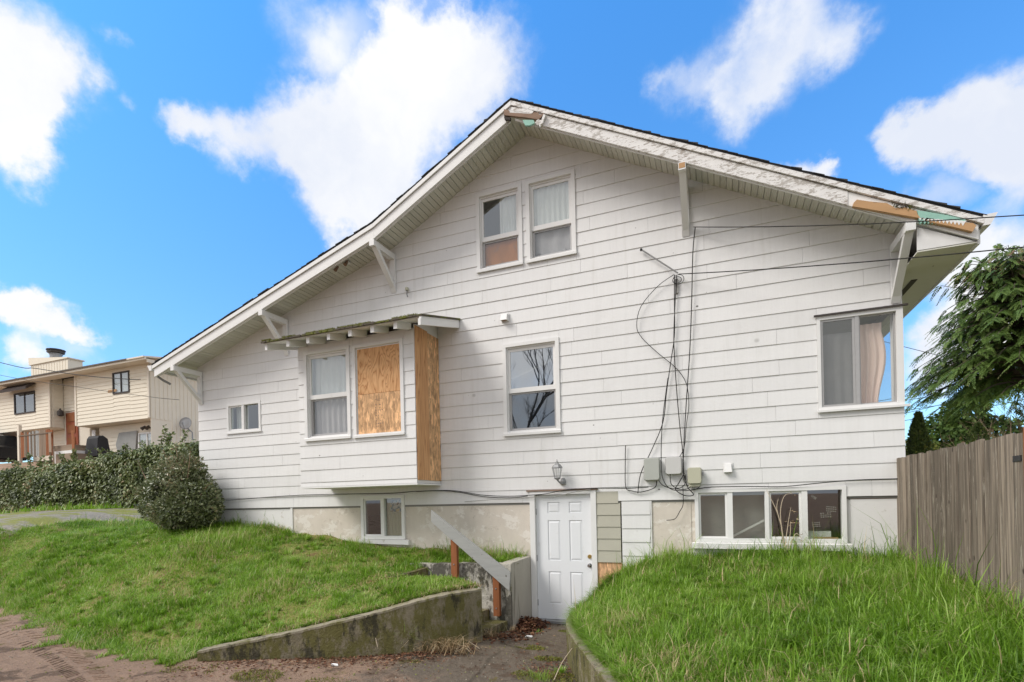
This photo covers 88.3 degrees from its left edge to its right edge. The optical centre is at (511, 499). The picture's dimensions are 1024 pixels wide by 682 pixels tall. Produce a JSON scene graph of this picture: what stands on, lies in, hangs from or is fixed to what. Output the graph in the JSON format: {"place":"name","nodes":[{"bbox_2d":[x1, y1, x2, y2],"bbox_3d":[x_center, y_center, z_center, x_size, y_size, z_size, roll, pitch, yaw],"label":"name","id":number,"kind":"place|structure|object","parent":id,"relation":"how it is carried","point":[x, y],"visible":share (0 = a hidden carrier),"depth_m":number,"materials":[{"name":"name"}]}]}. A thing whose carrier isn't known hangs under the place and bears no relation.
{"place":"outdoors","nodes":[
{"label":"outdoors","id":0,"kind":"place"},
{"bbox_2d":[7,508,111,513],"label":"verge","id":1,"kind":"structure","parent":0,"point":[54,509],"depth_m":18.28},
{"bbox_2d":[0,494,135,513],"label":"verge grass","id":2,"kind":"structure","parent":1,"relation":"on","point":[69,506],"depth_m":18.61,"materials":[{"name":"green plant"}]},
{"bbox_2d":[0,424,198,513],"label":"hedge","id":3,"kind":"object","parent":1,"relation":"on","point":[117,478],"visible":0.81,"depth_m":20.17,"materials":[{"name":"green plant"}]},
{"bbox_2d":[0,508,147,535],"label":"gravel lane","id":4,"kind":"structure","parent":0,"point":[12,521],"depth_m":14.65,"materials":[{"name":"grey gravel"}]},
{"bbox_2d":[0,517,119,560],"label":"lane grass","id":5,"kind":"structure","parent":4,"relation":"on","point":[1,549],"depth_m":12.35,"materials":[{"name":"plant"}]},
{"bbox_2d":[1,375,177,399],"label":"overhead wire","id":6,"kind":"object","parent":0,"point":[93,389],"visible":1,"depth_m":28.33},
{"bbox_2d":[0,508,526,666],"bbox_3d":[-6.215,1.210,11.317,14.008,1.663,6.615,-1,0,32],"label":"lawn","id":7,"kind":"structure","parent":0,"point":[283,609],"depth_m":8.60,"materials":[{"name":"plant"}]},
{"bbox_2d":[133,442,225,530],"bbox_3d":[-6.802,-0.238,10.784,2.525,1.856,1.438,-1,0,22],"label":"shrub","id":8,"kind":"object","parent":7,"relation":"on","point":[181,507],"visible":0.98,"depth_m":10.44,"materials":[{"name":"green plant"}]},
{"bbox_2d":[274,582,484,630],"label":"grass","id":9,"kind":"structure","parent":7,"relation":"on","point":[472,585],"depth_m":6.73,"materials":[{"name":"plant"}]},
{"bbox_2d":[0,460,798,681],"bbox_3d":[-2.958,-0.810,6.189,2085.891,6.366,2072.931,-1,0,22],"label":"ground","id":10,"kind":"structure","parent":0,"point":[18,670],"depth_m":6.05,"materials":[{"name":"brown soil"}]},
{"bbox_2d":[0,435,27,462],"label":"car","id":11,"kind":"object","parent":10,"relation":"on","point":[8,445],"visible":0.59,"depth_m":32.34,"materials":[{"name":"paint"}]},
{"bbox_2d":[0,621,110,681],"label":"tyre track","id":12,"kind":"structure","parent":10,"relation":"on","point":[104,676],"depth_m":6.30,"materials":[{"name":"brown soil"}]},
{"bbox_2d":[17,425,98,464],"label":"porch deck","id":13,"kind":"structure","parent":10,"relation":"on","point":[39,443],"depth_m":29.07,"materials":[{"name":"brown wood"}]},
{"bbox_2d":[85,435,109,456],"bbox_3d":[-22.411,-2.921,28.500,1.100,1.150,0.700,-1,0,22],"label":"grill","id":14,"kind":"object","parent":13,"relation":"on","point":[96,442],"visible":0.86,"depth_m":28.27,"materials":[{"name":"black metal"}]},
{"bbox_2d":[0,348,198,460],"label":"beige house","id":15,"kind":"structure","parent":10,"relation":"on","point":[62,411],"depth_m":29.86,"materials":[{"name":"beige wood"}]},
{"bbox_2d":[14,390,35,414],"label":"window","id":16,"kind":"structure","parent":15,"relation":"in","point":[33,391],"depth_m":31.98,"materials":[{"name":"black metal"}]},
{"bbox_2d":[0,362,140,379],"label":"overhead wire","id":17,"kind":"object","parent":15,"relation":"attached to","point":[73,374],"visible":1,"depth_m":27.85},
{"bbox_2d":[66,412,78,444],"bbox_3d":[-26.164,-4.073,31.345,1.090,2.260,0.090,-1,0,22],"label":"door","id":18,"kind":"structure","parent":15,"relation":"in","point":[70,417],"depth_m":31.31,"materials":[{"name":"red wood"}]},
{"bbox_2d":[112,370,129,394],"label":"window","id":19,"kind":"structure","parent":15,"relation":"in","point":[121,372],"depth_m":28.66,"materials":[{"name":"black metal"}]},
{"bbox_2d":[116,431,137,452],"bbox_3d":[-21.543,-3.040,29.471,1.800,1.550,0.050,-1,0,22],"label":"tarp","id":20,"kind":"object","parent":15,"relation":"hanging from","point":[130,437],"visible":0.59,"depth_m":29.40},
{"bbox_2d":[138,432,150,447],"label":"window","id":21,"kind":"structure","parent":15,"relation":"in","point":[146,433],"depth_m":28.95,"materials":[{"name":"plastic"}]},
{"bbox_2d":[179,417,192,442],"bbox_3d":[-18.029,-3.270,29.053,0.576,2.656,0.692,-1,0,22],"label":"satellite dish","id":22,"kind":"object","parent":10,"relation":"on","point":[184,422],"visible":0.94,"depth_m":29.18,"materials":[{"name":"metal"}]},
{"bbox_2d":[0,613,567,681],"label":"grit","id":23,"kind":"object","parent":10,"relation":"on","point":[290,664],"visible":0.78,"depth_m":5.99,"materials":[{"name":"brown gravel"}]},
{"bbox_2d":[159,641,479,681],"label":"leaf litter","id":24,"kind":"object","parent":10,"relation":"on","point":[358,657],"visible":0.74,"depth_m":6.17,"materials":[{"name":"brown plant"}]},
{"bbox_2d":[89,635,576,681],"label":"leaf litter","id":25,"kind":"object","parent":10,"relation":"on","point":[540,668],"visible":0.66,"depth_m":5.89,"materials":[{"name":"brown plant"}]},
{"bbox_2d":[197,588,482,661],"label":"retaining wall","id":26,"kind":"structure","parent":10,"relation":"on","point":[451,614],"depth_m":6.44,"materials":[{"name":"concrete"}]},
{"bbox_2d":[209,581,477,643],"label":"edge grass","id":27,"kind":"structure","parent":26,"relation":"on","point":[361,611],"depth_m":6.63,"materials":[{"name":"green plant"}]},
{"bbox_2d":[162,629,576,681],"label":"moss","id":28,"kind":"object","parent":10,"relation":"on","point":[235,674],"visible":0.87,"depth_m":5.66,"materials":[{"name":"green plant"}]},
{"bbox_2d":[369,567,507,636],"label":"garden steps","id":29,"kind":"structure","parent":10,"relation":"on","point":[501,625],"depth_m":7.98,"materials":[{"name":"concrete"}]},
{"bbox_2d":[431,510,510,615],"bbox_3d":[-0.631,0.961,8.182,1.335,1.630,0.115,-1,0,22],"label":"handrail","id":30,"kind":"object","parent":29,"relation":"on","point":[497,571],"visible":0.8,"depth_m":8.09,"materials":[{"name":"grey wood"}]},
{"bbox_2d":[405,632,495,657],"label":"dry grass","id":31,"kind":"structure","parent":10,"relation":"on","point":[447,647],"depth_m":6.49,"materials":[{"name":"plant"}]},
{"bbox_2d":[410,556,531,629],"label":"stair wall","id":32,"kind":"structure","parent":10,"relation":"on","point":[516,605],"depth_m":8.22,"materials":[{"name":"concrete"}]},
{"bbox_2d":[483,623,499,637],"bbox_3d":[-0.320,1.845,7.376,0.433,0.184,0.382,-1,0,45],"label":"weed","id":33,"kind":"object","parent":10,"relation":"on","point":[492,634],"visible":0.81,"depth_m":7.40,"materials":[{"name":"plant"}]},
{"bbox_2d":[483,615,558,644],"bbox_3d":[0.003,1.913,7.831,1.310,0.194,2.762,-1,0,22],"label":"leaf pile","id":34,"kind":"object","parent":10,"relation":"on","point":[528,622],"visible":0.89,"depth_m":7.93,"materials":[{"name":"brown plant"}]},
{"bbox_2d":[522,668,554,681],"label":"weed","id":35,"kind":"object","parent":10,"relation":"on","point":[543,678],"visible":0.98,"depth_m":5.46,"materials":[{"name":"green plant"}]},
{"bbox_2d":[552,665,566,673],"bbox_3d":[0.518,1.826,5.704,0.228,0.104,0.210,-1,0,22],"label":"weed","id":36,"kind":"object","parent":10,"relation":"on","point":[561,670],"visible":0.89,"depth_m":5.69,"materials":[{"name":"green plant"}]},
{"bbox_2d":[147,97,997,623],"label":"white house","id":37,"kind":"structure","parent":10,"relation":"on","point":[455,383],"depth_m":8.32,"materials":[{"name":"paint"}]},
{"bbox_2d":[237,406,248,428],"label":"curtain","id":38,"kind":"object","parent":37,"relation":"hanging from","point":[239,423],"visible":0.38,"depth_m":11.25,"materials":[{"name":"white fabric"}]},
{"bbox_2d":[226,400,261,434],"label":"window","id":39,"kind":"structure","parent":37,"relation":"in","point":[229,407],"depth_m":11.01,"materials":[{"name":"plastic"}]},
{"bbox_2d":[303,345,351,441],"bbox_3d":[-3.209,-1.839,9.243,1.011,1.587,0.175,-1,0,22],"label":"window","id":40,"kind":"structure","parent":37,"relation":"in","point":[308,357],"depth_m":9.29,"materials":[{"name":"paint"}]},
{"bbox_2d":[313,355,347,433],"bbox_3d":[-3.180,-1.839,9.349,0.850,1.500,0.040,-1,0,22],"label":"curtain","id":41,"kind":"object","parent":37,"relation":"hanging from","point":[329,376],"visible":0.63,"depth_m":9.37,"materials":[{"name":"white fabric"}]},
{"bbox_2d":[333,260,350,271],"bbox_3d":[-3.090,-4.241,9.571,0.288,0.179,0.157,-1,0,22],"label":"floodlight","id":42,"kind":"object","parent":37,"relation":"attached to","point":[346,263],"visible":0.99,"depth_m":9.55,"materials":[{"name":"brown metal"}]},
{"bbox_2d":[299,324,440,488],"bbox_3d":[-2.545,-1.625,9.345,2.425,2.795,0.773,-1,0,22],"label":"bay window","id":43,"kind":"structure","parent":37,"relation":"in","point":[432,330],"depth_m":9.02,"materials":[{"name":"paint"}]},
{"bbox_2d":[225,491,526,500],"bbox_3d":[-2.969,-0.050,9.929,6.941,0.167,0.012,-1,0,22],"label":"cable","id":44,"kind":"object","parent":37,"relation":"attached to","point":[384,493],"visible":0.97,"depth_m":9.72,"materials":[{"name":"black rubber"}]},
{"bbox_2d":[352,338,404,437],"bbox_3d":[-2.232,-1.847,8.818,1.025,1.575,0.102,-1,0,22],"label":"window","id":45,"kind":"structure","parent":37,"relation":"in","point":[377,367],"depth_m":8.81,"materials":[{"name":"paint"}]},
{"bbox_2d":[358,495,409,544],"bbox_3d":[-2.351,0.366,9.749,1.095,0.905,0.155,-1,0,22],"label":"window","id":46,"kind":"structure","parent":37,"relation":"in","point":[382,538],"depth_m":9.72,"materials":[{"name":"plastic"}]},
{"bbox_2d":[387,498,401,535],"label":"curtain","id":47,"kind":"object","parent":37,"relation":"hanging from","point":[394,525],"visible":0.69,"depth_m":9.76,"materials":[{"name":"beige fabric"}]},
{"bbox_2d":[390,500,400,511],"bbox_3d":[-2.125,0.109,9.687,0.280,0.230,0.004,-1,0,22],"label":"picture","id":48,"kind":"object","parent":37,"relation":"attached to","point":[395,505],"visible":1,"depth_m":9.69},
{"bbox_2d":[475,183,522,272],"bbox_3d":[-0.199,-4.526,8.860,0.846,1.337,0.175,-1,0,22],"label":"window","id":49,"kind":"structure","parent":37,"relation":"in","point":[516,189],"depth_m":8.86,"materials":[{"name":"paint"}]},
{"bbox_2d":[485,238,517,265],"bbox_3d":[-0.137,-4.141,8.914,0.720,0.510,0.028,-1,0,22],"label":"curtain","id":50,"kind":"object","parent":37,"relation":"hanging from","point":[501,252],"visible":0.69,"depth_m":8.92,"materials":[{"name":"fabric"}]},
{"bbox_2d":[500,313,508,321],"bbox_3d":[-0.130,-3.036,8.740,0.135,0.140,0.088,-1,0,22],"label":"wall vent","id":51,"kind":"object","parent":37,"relation":"attached to","point":[504,317],"depth_m":8.73,"materials":[{"name":"paint"}]},
{"bbox_2d":[499,195,516,233],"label":"curtain","id":52,"kind":"object","parent":37,"relation":"hanging from","point":[507,214],"visible":0.69,"depth_m":8.87,"materials":[{"name":"white fabric"}]},
{"bbox_2d":[465,489,590,501],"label":"cable","id":53,"kind":"object","parent":37,"relation":"attached to","point":[527,497],"visible":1,"depth_m":8.63,"materials":[{"name":"black rubber"}]},
{"bbox_2d":[502,337,560,436],"bbox_3d":[0.330,-1.835,8.674,0.996,1.532,0.175,-1,0,22],"label":"window","id":54,"kind":"structure","parent":37,"relation":"in","point":[507,349],"depth_m":8.67,"materials":[{"name":"paint"}]},
{"bbox_2d":[416,487,647,496],"bbox_3d":[0.172,-0.132,8.657,4.040,0.144,0.012,-1,0,22],"label":"cable","id":55,"kind":"object","parent":37,"relation":"attached to","point":[536,494],"visible":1,"depth_m":8.53,"materials":[{"name":"black rubber"}]},
{"bbox_2d":[525,169,576,262],"bbox_3d":[0.637,-4.547,8.527,0.846,1.342,0.175,-1,0,22],"label":"window","id":56,"kind":"structure","parent":37,"relation":"in","point":[568,176],"depth_m":8.51,"materials":[{"name":"paint"}]},
{"bbox_2d":[534,182,568,231],"bbox_3d":[0.663,-4.794,8.579,0.800,0.760,0.040,-1,0,22],"label":"curtain","id":57,"kind":"object","parent":37,"relation":"hanging from","point":[551,203],"visible":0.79,"depth_m":8.59,"materials":[{"name":"white fabric"}]},
{"bbox_2d":[535,227,569,255],"bbox_3d":[0.691,-4.182,8.616,0.800,0.455,0.044,-1,0,22],"label":"curtain","id":58,"kind":"object","parent":37,"relation":"hanging from","point":[554,241],"visible":0.73,"depth_m":8.63,"materials":[{"name":"white fabric"}]},
{"bbox_2d":[552,461,565,484],"bbox_3d":[0.757,-0.443,8.351,0.293,0.403,0.157,-1,0,-39],"label":"wall lantern","id":59,"kind":"object","parent":37,"relation":"attached to","point":[562,481],"depth_m":8.30,"materials":[{"name":"white metal"}]},
{"bbox_2d":[536,494,591,619],"bbox_3d":[0.831,0.923,8.483,0.935,2.018,0.123,-1,0,22],"label":"door","id":60,"kind":"structure","parent":37,"relation":"in","point":[563,523],"depth_m":8.51,"materials":[{"name":"paint"}]},
{"bbox_2d":[625,445,656,492],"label":"cable","id":61,"kind":"object","parent":37,"relation":"attached to","point":[625,475],"visible":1,"depth_m":8.04,"materials":[{"name":"black rubber"}]},
{"bbox_2d":[644,458,660,480],"bbox_3d":[2.089,-0.459,7.872,0.235,0.340,0.094,-1,0,22],"label":"utility box","id":62,"kind":"object","parent":37,"relation":"attached to","point":[651,469],"visible":1,"depth_m":7.83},
{"bbox_2d":[637,275,674,492],"bbox_3d":[2.147,-1.705,7.863,0.613,3.201,0.013,-1,0,22],"label":"cable","id":63,"kind":"object","parent":37,"relation":"attached to","point":[667,384],"visible":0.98,"depth_m":7.79,"materials":[{"name":"black rubber"}]},
{"bbox_2d":[640,248,677,293],"bbox_3d":[2.183,-3.409,7.822,0.546,0.745,0.081,-1,0,22],"label":"service anchor","id":64,"kind":"object","parent":37,"relation":"attached to","point":[641,249],"visible":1,"depth_m":7.76,"materials":[{"name":"grey metal"}]},
{"bbox_2d":[678,246,1023,274],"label":"service wire","id":65,"kind":"object","parent":64,"relation":"attached to","point":[859,262],"visible":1,"depth_m":6.36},
{"bbox_2d":[636,274,688,456],"bbox_3d":[2.231,-1.917,7.816,0.730,2.790,0.010,-1,0,22],"label":"cable","id":66,"kind":"object","parent":37,"relation":"attached to","point":[667,360],"visible":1,"depth_m":7.76,"materials":[{"name":"black rubber"}]},
{"bbox_2d":[665,457,681,474],"bbox_3d":[2.380,-0.505,7.766,0.235,0.260,0.074,-1,0,22],"label":"utility box","id":67,"kind":"object","parent":37,"relation":"attached to","point":[673,465],"visible":1,"depth_m":7.73,"materials":[{"name":"white plastic"}]},
{"bbox_2d":[670,474,685,488],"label":"cable","id":68,"kind":"object","parent":67,"relation":"hanging from","point":[680,487],"visible":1,"depth_m":7.71,"materials":[{"name":"black rubber"}]},
{"bbox_2d":[673,276,684,482],"bbox_3d":[2.443,-1.772,7.745,0.114,3.041,0.013,-1,0,22],"label":"cable","id":69,"kind":"object","parent":37,"relation":"attached to","point":[675,377],"visible":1,"depth_m":7.75,"materials":[{"name":"black rubber"}]},
{"bbox_2d":[661,378,699,490],"bbox_3d":[2.436,-0.960,7.673,0.541,1.665,0.012,-1,0,22],"label":"cable","id":70,"kind":"object","parent":37,"relation":"attached to","point":[661,447],"visible":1,"depth_m":7.75,"materials":[{"name":"black rubber"}]},
{"bbox_2d":[675,473,693,495],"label":"cable","id":71,"kind":"object","parent":37,"relation":"attached to","point":[686,485],"visible":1,"depth_m":7.69,"materials":[{"name":"black rubber"}]},
{"bbox_2d":[683,227,695,475],"bbox_3d":[2.582,-2.143,7.681,0.254,3.606,0.014,-1,0,22],"label":"cable","id":72,"kind":"object","parent":37,"relation":"attached to","point":[689,349],"visible":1,"depth_m":7.67,"materials":[{"name":"black rubber"}]},
{"bbox_2d":[687,467,703,486],"bbox_3d":[2.657,-0.334,7.636,0.220,0.275,0.114,-1,0,22],"label":"utility box","id":73,"kind":"object","parent":37,"relation":"attached to","point":[694,475],"visible":1,"depth_m":7.60,"materials":[{"name":"beige plastic"}]},
{"bbox_2d":[701,492,727,535],"bbox_3d":[2.983,0.231,7.775,0.420,0.730,0.010,-1,0,22],"label":"curtain","id":74,"kind":"object","parent":37,"relation":"hanging from","point":[712,515],"visible":0.68,"depth_m":7.78,"materials":[{"name":"grey fabric"}]},
{"bbox_2d":[723,462,732,472],"bbox_3d":[3.072,-0.463,7.501,0.125,0.145,0.062,-1,0,22],"label":"dryer vent","id":75,"kind":"object","parent":37,"relation":"attached to","point":[727,467],"visible":1,"depth_m":7.50,"materials":[{"name":"paint"}]},
{"bbox_2d":[732,491,764,537],"bbox_3d":[3.416,0.222,7.645,0.440,0.730,0.010,-1,0,22],"label":"curtain","id":76,"kind":"object","parent":37,"relation":"hanging from","point":[746,505],"visible":0.88,"depth_m":7.64,"materials":[{"name":"grey fabric"}]},
{"bbox_2d":[733,519,764,536],"bbox_3d":[3.401,0.402,7.564,0.429,0.254,0.020,-1,0,22],"label":"stick","id":77,"kind":"object","parent":37,"relation":"on","point":[751,526],"visible":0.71,"depth_m":7.55,"materials":[{"name":"wood"}]},
{"bbox_2d":[692,486,852,550],"bbox_3d":[3.575,0.263,7.387,2.005,0.870,0.160,-1,0,22],"label":"window","id":78,"kind":"structure","parent":37,"relation":"in","point":[706,541],"depth_m":7.35,"materials":[{"name":"plastic"}]},
{"bbox_2d":[691,478,897,489],"bbox_3d":[3.798,-0.210,7.223,2.561,0.089,0.012,-1,0,22],"label":"cable","id":79,"kind":"object","parent":37,"relation":"attached to","point":[798,485],"visible":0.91,"depth_m":7.18,"materials":[{"name":"black rubber"}]},
{"bbox_2d":[808,531,830,538],"bbox_3d":[4.221,0.494,7.271,0.300,0.130,0.100,-1,0,22],"label":"box","id":80,"kind":"object","parent":37,"relation":"on","point":[820,533],"visible":0.43,"depth_m":7.22,"materials":[{"name":"cardboard"}]},
{"bbox_2d":[814,537,837,538],"bbox_3d":[4.276,0.531,7.180,0.290,0.050,0.020,-1,0,22],"label":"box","id":81,"kind":"object","parent":37,"relation":"on","point":[827,537],"visible":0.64,"depth_m":7.16,"materials":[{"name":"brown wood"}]},
{"bbox_2d":[823,332,852,404],"bbox_3d":[4.407,-1.745,7.147,0.410,1.020,0.028,-1,0,22],"label":"curtain","id":82,"kind":"object","parent":37,"relation":"hanging from","point":[837,368],"visible":0.77,"depth_m":7.14,"materials":[{"name":"grey fabric"}]},
{"bbox_2d":[814,303,910,412],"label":"window","id":83,"kind":"structure","parent":37,"relation":"in","point":[896,312],"depth_m":6.93,"materials":[{"name":"paint"}]},
{"bbox_2d":[705,215,1023,227],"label":"service wire","id":84,"kind":"object","parent":37,"relation":"attached to","point":[872,223],"visible":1,"depth_m":6.28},
{"bbox_2d":[860,322,885,402],"bbox_3d":[4.772,-1.794,7.012,0.350,1.100,0.036,-1,0,22],"label":"curtain","id":85,"kind":"object","parent":37,"relation":"hanging from","point":[873,353],"visible":0.72,"depth_m":7.01,"materials":[{"name":"beige fabric"}]},
{"bbox_2d":[566,581,616,681],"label":"retaining wall","id":86,"kind":"structure","parent":10,"relation":"on","point":[582,669],"depth_m":5.12,"materials":[{"name":"concrete"}]},
{"bbox_2d":[561,570,643,681],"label":"edge grass","id":87,"kind":"structure","parent":86,"relation":"on","point":[602,655],"depth_m":5.02,"materials":[{"name":"green plant"}]},
{"bbox_2d":[0,0,1023,463],"label":"sky","id":88,"kind":"structure","parent":0,"point":[165,165],"materials":[{"name":"blue"}]},
{"bbox_2d":[561,497,1023,681],"bbox_3d":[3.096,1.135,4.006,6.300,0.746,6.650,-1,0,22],"label":"lawn","id":89,"kind":"structure","parent":0,"point":[791,647],"depth_m":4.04,"materials":[{"name":"plant"}]},
{"bbox_2d":[766,489,802,552],"bbox_3d":[3.692,0.365,7.097,0.437,1.032,0.182,-1,0,13],"label":"dry weed","id":90,"kind":"object","parent":89,"relation":"on","point":[783,538],"visible":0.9,"depth_m":7.11,"materials":[{"name":"plant"}]},
{"bbox_2d":[897,427,1023,606],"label":"wooden fence","id":91,"kind":"object","parent":89,"relation":"on","point":[971,494],"visible":0.72,"depth_m":4.80,"materials":[{"name":"brown wood"}]},
{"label":"back yard","id":92,"kind":"structure","parent":0,"visible":0},
{"bbox_2d":[905,411,934,455],"bbox_3d":[8.372,-0.282,10.829,0.898,3.119,0.833,-1,0,2],"label":"arborvitae","id":93,"kind":"object","parent":92,"relation":"on","point":[917,426],"visible":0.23,"depth_m":10.75,"materials":[{"name":"green plant"}]},
{"bbox_2d":[905,441,940,454],"bbox_3d":[11.799,-0.463,14.970,2.591,2.754,1.419,-1,0,8],"label":"shrub","id":94,"kind":"object","parent":92,"relation":"on","point":[935,445],"visible":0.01,"depth_m":14.73,"materials":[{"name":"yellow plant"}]},
{"bbox_2d":[905,243,1023,436],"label":"conifer tree","id":95,"kind":"object","parent":92,"relation":"on","point":[996,321],"visible":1,"depth_m":17.20,"materials":[{"name":"green plant"}]},
{"bbox_2d":[906,394,1023,450],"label":"evergreen tree","id":96,"kind":"object","parent":92,"relation":"on","point":[956,433],"visible":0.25,"depth_m":29.96,"materials":[{"name":"green plant"}]},
{"bbox_2d":[963,422,991,443],"bbox_3d":[11.389,-0.351,12.832,1.387,3.125,1.401,-1,0,22],"label":"arborvitae","id":97,"kind":"object","parent":92,"relation":"on","point":[978,428],"visible":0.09,"depth_m":12.80,"materials":[{"name":"green plant"}]},
{"bbox_2d":[940,408,1023,446],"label":"bare shrub","id":98,"kind":"object","parent":92,"relation":"on","point":[980,420],"visible":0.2,"depth_m":16.46,"materials":[{"name":"brown plant"}]},
{"bbox_2d":[982,390,1023,437],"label":"bare shrub","id":99,"kind":"object","parent":92,"relation":"on","point":[1019,420],"visible":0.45,"depth_m":18.48,"materials":[{"name":"brown plant"}]}
]}

